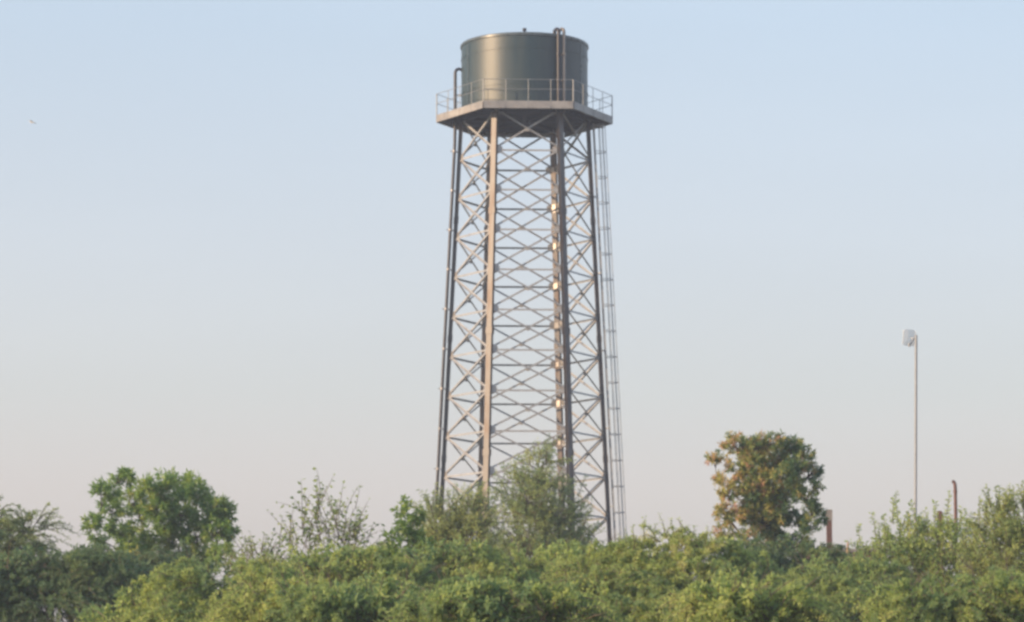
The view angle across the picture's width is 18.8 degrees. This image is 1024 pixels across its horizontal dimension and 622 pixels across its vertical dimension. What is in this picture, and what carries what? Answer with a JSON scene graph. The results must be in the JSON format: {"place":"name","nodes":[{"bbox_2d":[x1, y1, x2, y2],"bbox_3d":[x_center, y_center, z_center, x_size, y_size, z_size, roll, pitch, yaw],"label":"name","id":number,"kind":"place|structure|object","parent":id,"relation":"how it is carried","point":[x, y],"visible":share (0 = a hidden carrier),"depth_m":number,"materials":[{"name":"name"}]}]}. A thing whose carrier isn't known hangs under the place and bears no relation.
{"place":"outdoors","nodes":[
{"label":"outdoors","id":0,"kind":"place"},
{"bbox_2d":[0,0,1023,621],"label":"sky","id":1,"kind":"structure","parent":0,"point":[224,234],"materials":[{"name":"blue"}]},
{"bbox_2d":[433,27,626,548],"bbox_3d":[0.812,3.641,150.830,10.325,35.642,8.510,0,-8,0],"label":"water tower","id":2,"kind":"structure","parent":0,"point":[524,84],"depth_m":150.51,"materials":[{"name":"metal"}]},
{"bbox_2d":[802,510,875,566],"bbox_3d":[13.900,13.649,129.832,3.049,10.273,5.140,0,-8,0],"label":"brick building","id":3,"kind":"structure","parent":0,"point":[828,533],"depth_m":127.89,"materials":[{"name":"brick"}]},
{"label":"ground","id":4,"kind":"structure","parent":0,"visible":0},
{"bbox_2d":[0,496,80,615],"bbox_3d":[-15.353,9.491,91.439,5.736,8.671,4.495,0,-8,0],"label":"acacia tree","id":5,"kind":"object","parent":4,"relation":"on","point":[15,525],"visible":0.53,"depth_m":91.73,"materials":[{"name":"green plant"}]},
{"bbox_2d":[0,534,155,621],"bbox_3d":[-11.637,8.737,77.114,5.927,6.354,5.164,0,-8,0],"label":"thicket shrub","id":6,"kind":"object","parent":4,"relation":"on","point":[69,582],"visible":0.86,"depth_m":77.04,"materials":[{"name":"green plant"}]},
{"bbox_2d":[71,539,228,608],"bbox_3d":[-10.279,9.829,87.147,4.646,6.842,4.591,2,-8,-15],"label":"thicket shrub","id":7,"kind":"object","parent":4,"relation":"on","point":[153,555],"visible":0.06,"depth_m":87.48,"materials":[{"name":"green plant"}]},
{"bbox_2d":[78,465,241,568],"bbox_3d":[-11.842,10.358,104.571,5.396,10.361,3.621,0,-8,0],"label":"mango tree","id":8,"kind":"object","parent":4,"relation":"on","point":[216,511],"visible":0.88,"depth_m":104.61,"materials":[{"name":"green plant"}]},
{"bbox_2d":[72,550,311,621],"bbox_3d":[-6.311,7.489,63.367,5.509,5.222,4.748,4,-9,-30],"label":"thicket shrub","id":9,"kind":"object","parent":4,"relation":"on","point":[172,595],"visible":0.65,"depth_m":63.25,"materials":[{"name":"green plant"}]},
{"bbox_2d":[212,531,294,572],"bbox_3d":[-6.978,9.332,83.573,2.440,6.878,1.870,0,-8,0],"label":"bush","id":10,"kind":"object","parent":4,"relation":"on","point":[252,550],"visible":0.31,"depth_m":83.74,"materials":[{"name":"green plant"}]},
{"bbox_2d":[195,552,331,621],"bbox_3d":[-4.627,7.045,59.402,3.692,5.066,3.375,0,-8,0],"label":"thicket shrub","id":11,"kind":"object","parent":4,"relation":"on","point":[247,605],"visible":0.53,"depth_m":59.10,"materials":[{"name":"green plant"}]},
{"bbox_2d":[264,467,401,562],"bbox_3d":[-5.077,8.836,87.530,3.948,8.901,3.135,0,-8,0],"label":"sparse shrub","id":12,"kind":"object","parent":4,"relation":"on","point":[354,530],"visible":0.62,"depth_m":87.91,"materials":[{"name":"green plant"}]},
{"bbox_2d":[254,540,445,620],"bbox_3d":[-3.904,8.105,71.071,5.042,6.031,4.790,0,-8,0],"label":"thicket shrub","id":13,"kind":"object","parent":4,"relation":"on","point":[348,564],"visible":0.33,"depth_m":71.55,"materials":[{"name":"green plant"}]},
{"bbox_2d":[263,560,448,621],"bbox_3d":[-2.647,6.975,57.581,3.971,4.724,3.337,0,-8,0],"label":"thicket shrub","id":14,"kind":"object","parent":4,"relation":"on","point":[343,602],"visible":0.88,"depth_m":57.17,"materials":[{"name":"green plant"}]},
{"bbox_2d":[379,494,436,567],"bbox_3d":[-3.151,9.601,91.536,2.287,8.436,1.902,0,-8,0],"label":"young tree","id":15,"kind":"object","parent":4,"relation":"on","point":[411,534],"visible":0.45,"depth_m":91.86,"materials":[{"name":"green plant"}]},
{"bbox_2d":[400,479,510,569],"bbox_3d":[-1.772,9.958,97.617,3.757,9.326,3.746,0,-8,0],"label":"wispy shrub","id":16,"kind":"object","parent":4,"relation":"on","point":[462,522],"visible":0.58,"depth_m":97.68,"materials":[{"name":"green plant"}]},
{"bbox_2d":[387,534,553,618],"bbox_3d":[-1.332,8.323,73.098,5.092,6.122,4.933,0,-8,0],"label":"thicket shrub","id":17,"kind":"object","parent":4,"relation":"on","point":[486,564],"visible":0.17,"depth_m":73.48,"materials":[{"name":"green plant"}]},
{"bbox_2d":[373,560,631,621],"bbox_3d":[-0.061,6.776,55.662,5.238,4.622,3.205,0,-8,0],"label":"thicket shrub","id":18,"kind":"object","parent":4,"relation":"on","point":[471,598],"visible":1,"depth_m":55.29,"materials":[{"name":"green plant"}]},
{"bbox_2d":[483,433,608,571],"bbox_3d":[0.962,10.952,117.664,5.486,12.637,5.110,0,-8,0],"label":"feathery tree","id":19,"kind":"object","parent":4,"relation":"on","point":[546,521],"visible":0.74,"depth_m":117.55,"materials":[{"name":"green plant"}]},
{"bbox_2d":[495,533,617,590],"bbox_3d":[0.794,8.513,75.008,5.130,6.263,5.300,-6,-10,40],"label":"thicket shrub","id":20,"kind":"object","parent":4,"relation":"on","point":[539,559],"visible":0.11,"depth_m":75.49,"materials":[{"name":"green plant"}]},
{"bbox_2d":[538,513,786,621],"bbox_3d":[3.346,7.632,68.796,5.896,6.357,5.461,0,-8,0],"label":"thicket shrub","id":21,"kind":"object","parent":4,"relation":"on","point":[633,579],"visible":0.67,"depth_m":69.39,"materials":[{"name":"green plant"}]},
{"bbox_2d":[651,562,850,621],"bbox_3d":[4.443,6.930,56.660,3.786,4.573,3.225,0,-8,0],"label":"thicket shrub","id":22,"kind":"object","parent":4,"relation":"on","point":[729,601],"visible":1,"depth_m":56.19,"materials":[{"name":"green plant"}]},
{"bbox_2d":[704,428,829,551],"bbox_3d":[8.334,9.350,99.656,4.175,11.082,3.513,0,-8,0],"label":"mango tree","id":23,"kind":"object","parent":4,"relation":"on","point":[763,490],"visible":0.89,"depth_m":99.80,"materials":[{"name":"green plant"}]},
{"bbox_2d":[734,530,866,616],"bbox_3d":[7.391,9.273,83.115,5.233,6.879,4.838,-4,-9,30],"label":"thicket shrub","id":24,"kind":"object","parent":4,"relation":"on","point":[781,559],"visible":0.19,"depth_m":83.69,"materials":[{"name":"green plant"}]},
{"bbox_2d":[775,551,930,621],"bbox_3d":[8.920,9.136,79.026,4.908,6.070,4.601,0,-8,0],"label":"thicket shrub","id":25,"kind":"object","parent":4,"relation":"on","point":[832,583],"visible":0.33,"depth_m":79.11,"materials":[{"name":"green plant"}]},
{"bbox_2d":[902,330,916,533],"bbox_3d":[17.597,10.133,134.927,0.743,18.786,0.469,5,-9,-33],"label":"antenna mast","id":26,"kind":"object","parent":4,"relation":"on","point":[913,338],"visible":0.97,"depth_m":135.53,"materials":[{"name":"metal"}]},
{"bbox_2d":[833,490,995,619],"bbox_3d":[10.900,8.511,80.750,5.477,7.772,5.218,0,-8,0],"label":"leafy bush","id":27,"kind":"object","parent":4,"relation":"on","point":[920,550],"visible":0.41,"depth_m":81.59,"materials":[{"name":"green plant"}]},
{"bbox_2d":[843,545,1023,621],"bbox_3d":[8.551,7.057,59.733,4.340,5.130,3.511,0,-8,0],"label":"thicket shrub","id":28,"kind":"object","parent":4,"relation":"on","point":[997,595],"visible":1,"depth_m":59.26,"materials":[{"name":"green plant"}]},
{"bbox_2d":[937,511,943,591],"bbox_3d":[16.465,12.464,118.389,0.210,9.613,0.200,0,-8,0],"label":"post","id":29,"kind":"object","parent":4,"relation":"on","point":[940,513],"visible":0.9,"depth_m":118.89,"materials":[{"name":"metal"}]},
{"bbox_2d":[952,480,957,570],"bbox_3d":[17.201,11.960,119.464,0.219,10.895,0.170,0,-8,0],"label":"vent pipe","id":30,"kind":"object","parent":4,"relation":"on","point":[955,497],"visible":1,"depth_m":120.02,"materials":[{"name":"metal"}]},
{"bbox_2d":[945,480,1023,606],"bbox_3d":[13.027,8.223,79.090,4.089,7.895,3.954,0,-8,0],"label":"leafy bush","id":31,"kind":"object","parent":4,"relation":"on","point":[1008,530],"visible":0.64,"depth_m":79.54,"materials":[{"name":"green plant"}]}
]}

